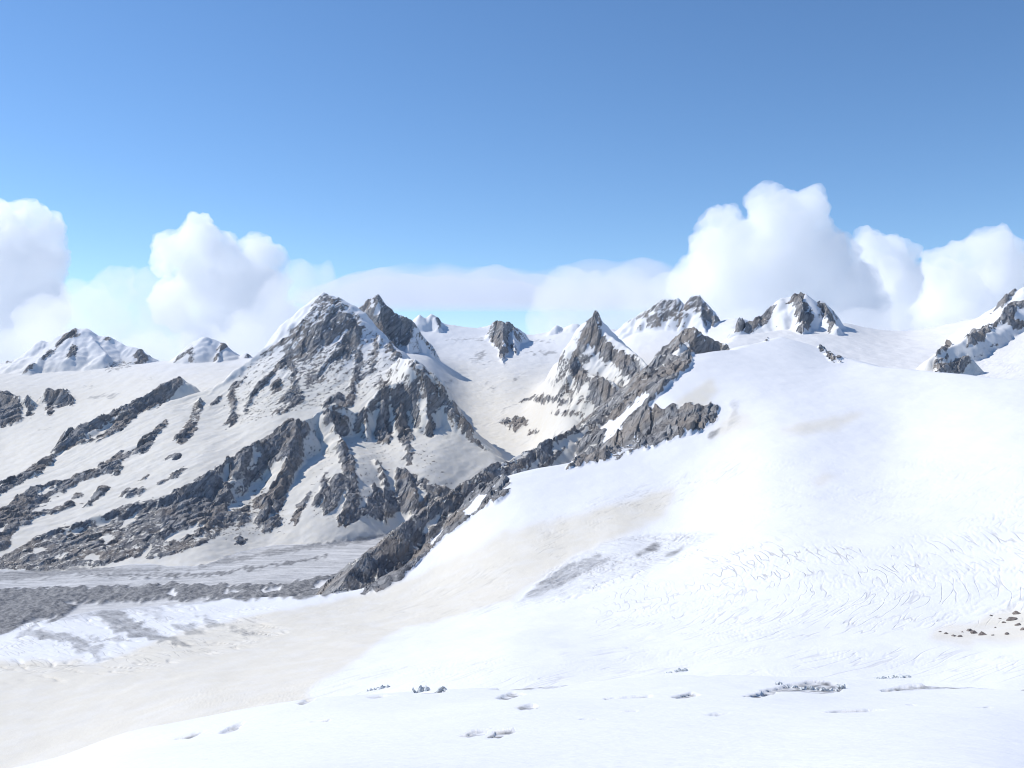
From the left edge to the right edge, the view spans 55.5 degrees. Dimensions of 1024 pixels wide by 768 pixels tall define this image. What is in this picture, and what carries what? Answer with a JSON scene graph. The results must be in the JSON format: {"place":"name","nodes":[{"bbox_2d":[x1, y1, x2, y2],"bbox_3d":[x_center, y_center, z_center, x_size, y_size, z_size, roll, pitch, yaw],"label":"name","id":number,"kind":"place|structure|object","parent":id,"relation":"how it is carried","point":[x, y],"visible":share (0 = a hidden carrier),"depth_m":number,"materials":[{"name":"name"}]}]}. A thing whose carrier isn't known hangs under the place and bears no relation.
{"place":"outdoors","nodes":[
{"label":"outdoors","id":0,"kind":"place"},
{"bbox_2d":[0,389,74,405],"bbox_3d":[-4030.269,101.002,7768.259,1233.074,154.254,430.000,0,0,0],"label":"cliff band","id":1,"kind":"object","parent":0,"point":[58,396],"visible":1,"depth_m":7641.44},
{"bbox_2d":[0,328,158,374],"bbox_3d":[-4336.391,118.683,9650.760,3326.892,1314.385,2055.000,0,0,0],"label":"snow peak","id":2,"kind":"structure","parent":0,"point":[76,349],"depth_m":9049.93,"materials":[{"name":"snow"},{"name":"rock"}]},
{"bbox_2d":[0,358,250,479],"bbox_3d":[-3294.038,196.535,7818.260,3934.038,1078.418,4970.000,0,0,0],"label":"snow basin","id":3,"kind":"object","parent":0,"point":[31,434],"visible":0.64,"depth_m":7601.19,"materials":[{"name":"snow"},{"name":"rock"}]},
{"bbox_2d":[0,534,386,628],"bbox_3d":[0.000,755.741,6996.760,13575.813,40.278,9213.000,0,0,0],"label":"glacier","id":4,"kind":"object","parent":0,"point":[276,570],"visible":0.34,"depth_m":3751.02,"materials":[{"name":"grey ice"}]},
{"bbox_2d":[170,337,252,363],"bbox_3d":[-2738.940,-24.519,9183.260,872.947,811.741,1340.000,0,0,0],"label":"cone peak","id":5,"kind":"structure","parent":0,"point":[204,349],"depth_m":8687.48,"materials":[{"name":"white snow"}]},
{"bbox_2d":[0,292,504,571],"bbox_3d":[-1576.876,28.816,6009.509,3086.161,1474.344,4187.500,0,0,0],"label":"massif","id":6,"kind":"structure","parent":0,"point":[324,417],"depth_m":5483.87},
{"bbox_2d":[358,294,439,359],"bbox_3d":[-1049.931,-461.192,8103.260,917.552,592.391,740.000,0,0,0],"label":"rock peak","id":7,"kind":"object","parent":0,"point":[399,331],"visible":0.54,"depth_m":8083.69,"materials":[{"name":"rock"},{"name":"snow"}]},
{"bbox_2d":[413,314,579,335],"bbox_3d":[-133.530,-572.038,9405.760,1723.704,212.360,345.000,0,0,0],"label":"snow ridge","id":8,"kind":"structure","parent":0,"point":[430,322],"depth_m":9352.74,"materials":[{"name":"white snow"}]},
{"bbox_2d":[484,320,529,364],"bbox_3d":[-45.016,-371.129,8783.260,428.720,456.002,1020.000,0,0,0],"label":"rock peak","id":9,"kind":"object","parent":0,"point":[503,336],"visible":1,"depth_m":8990.62,"materials":[{"name":"grey stone"}]},
{"bbox_2d":[0,337,1023,767],"bbox_3d":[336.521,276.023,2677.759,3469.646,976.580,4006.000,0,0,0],"label":"snow dome","id":10,"kind":"structure","parent":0,"point":[778,507],"depth_m":1929.79,"materials":[{"name":"snow"},{"name":"ice"},{"name":"rock"}]},
{"bbox_2d":[367,685,389,690],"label":"ice block","id":11,"kind":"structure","parent":10,"relation":"on","point":[382,687],"depth_m":1182.65,"materials":[{"name":"white ice"}]},
{"bbox_2d":[660,668,687,673],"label":"ice block","id":12,"kind":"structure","parent":10,"relation":"on","point":[680,670],"depth_m":1027.18,"materials":[{"name":"white ice"}]},
{"bbox_2d":[875,675,910,678],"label":"ice block","id":13,"kind":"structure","parent":10,"relation":"on","point":[898,676],"depth_m":901.24,"materials":[{"name":"white ice"}]},
{"bbox_2d":[1006,617,1017,620],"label":"boulder","id":14,"kind":"object","parent":10,"relation":"on","point":[1011,618],"visible":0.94,"depth_m":1174.81,"materials":[{"name":"grey stone"}]},
{"bbox_2d":[0,0,1023,362],"label":"sky","id":15,"kind":"structure","parent":0,"point":[174,174],"materials":[{"name":"blue"}]},
{"bbox_2d":[14,675,1023,767],"bbox_3d":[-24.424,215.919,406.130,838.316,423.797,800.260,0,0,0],"label":"snow slope","id":16,"kind":"structure","parent":0,"point":[714,721],"depth_m":319.41,"materials":[{"name":"snow"},{"name":"ice"}]},
{"bbox_2d":[412,685,429,692],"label":"ice block","id":17,"kind":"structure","parent":16,"relation":"on","point":[421,689],"depth_m":1092.51,"materials":[{"name":"white ice"}]},
{"bbox_2d":[434,686,446,692],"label":"ice block","id":18,"kind":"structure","parent":16,"relation":"on","point":[441,689],"depth_m":678.08,"materials":[{"name":"white ice"}]},
{"bbox_2d":[774,681,798,687],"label":"ice block","id":19,"kind":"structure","parent":16,"relation":"on","point":[781,683],"depth_m":629.42,"materials":[{"name":"white ice"}]},
{"bbox_2d":[799,686,818,689],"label":"ice block","id":20,"kind":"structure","parent":16,"relation":"on","point":[808,688],"depth_m":616.73,"materials":[{"name":"white ice"}]},
{"bbox_2d":[819,684,845,690],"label":"ice block","id":21,"kind":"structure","parent":16,"relation":"on","point":[840,686],"depth_m":612.21,"materials":[{"name":"white ice"}]},
{"bbox_2d":[314,327,729,594],"bbox_3d":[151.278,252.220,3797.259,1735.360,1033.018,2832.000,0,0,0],"label":"rock ridge","id":22,"kind":"object","parent":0,"point":[397,547],"visible":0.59,"depth_m":3237.52,"materials":[{"name":"rock"},{"name":"snow"}]},
{"bbox_2d":[399,318,747,479],"bbox_3d":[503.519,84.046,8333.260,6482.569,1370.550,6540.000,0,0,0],"label":"cirque snowfield","id":23,"kind":"structure","parent":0,"point":[515,405],"depth_m":7546.91,"materials":[{"name":"white snow"}]},
{"bbox_2d":[553,311,646,420],"bbox_3d":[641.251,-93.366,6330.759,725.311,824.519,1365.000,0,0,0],"label":"pyramid peak","id":24,"kind":"structure","parent":0,"point":[600,363],"depth_m":6351.33,"materials":[{"name":"white snow"}]},
{"bbox_2d":[614,295,720,338],"bbox_3d":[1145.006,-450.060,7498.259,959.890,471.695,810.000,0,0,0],"label":"twin peak","id":25,"kind":"structure","parent":0,"point":[699,313],"depth_m":7457.56,"materials":[{"name":"white snow"}]},
{"bbox_2d":[720,292,845,342],"bbox_3d":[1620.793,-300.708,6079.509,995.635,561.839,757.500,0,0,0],"label":"snow peak","id":26,"kind":"structure","parent":0,"point":[800,312],"depth_m":6007.29,"materials":[{"name":"snow"},{"name":"rock"}]},
{"bbox_2d":[723,318,1023,379],"bbox_3d":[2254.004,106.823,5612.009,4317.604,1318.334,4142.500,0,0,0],"label":"snow saddle","id":27,"kind":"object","parent":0,"point":[912,349],"visible":0.41,"depth_m":5365.93,"materials":[{"name":"snow"},{"name":"rock"}]},
{"bbox_2d":[917,287,1023,374],"bbox_3d":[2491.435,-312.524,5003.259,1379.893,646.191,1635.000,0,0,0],"label":"rocky slope","id":28,"kind":"structure","parent":0,"point":[999,325],"depth_m":4840.21,"materials":[{"name":"white snow"}]}
]}

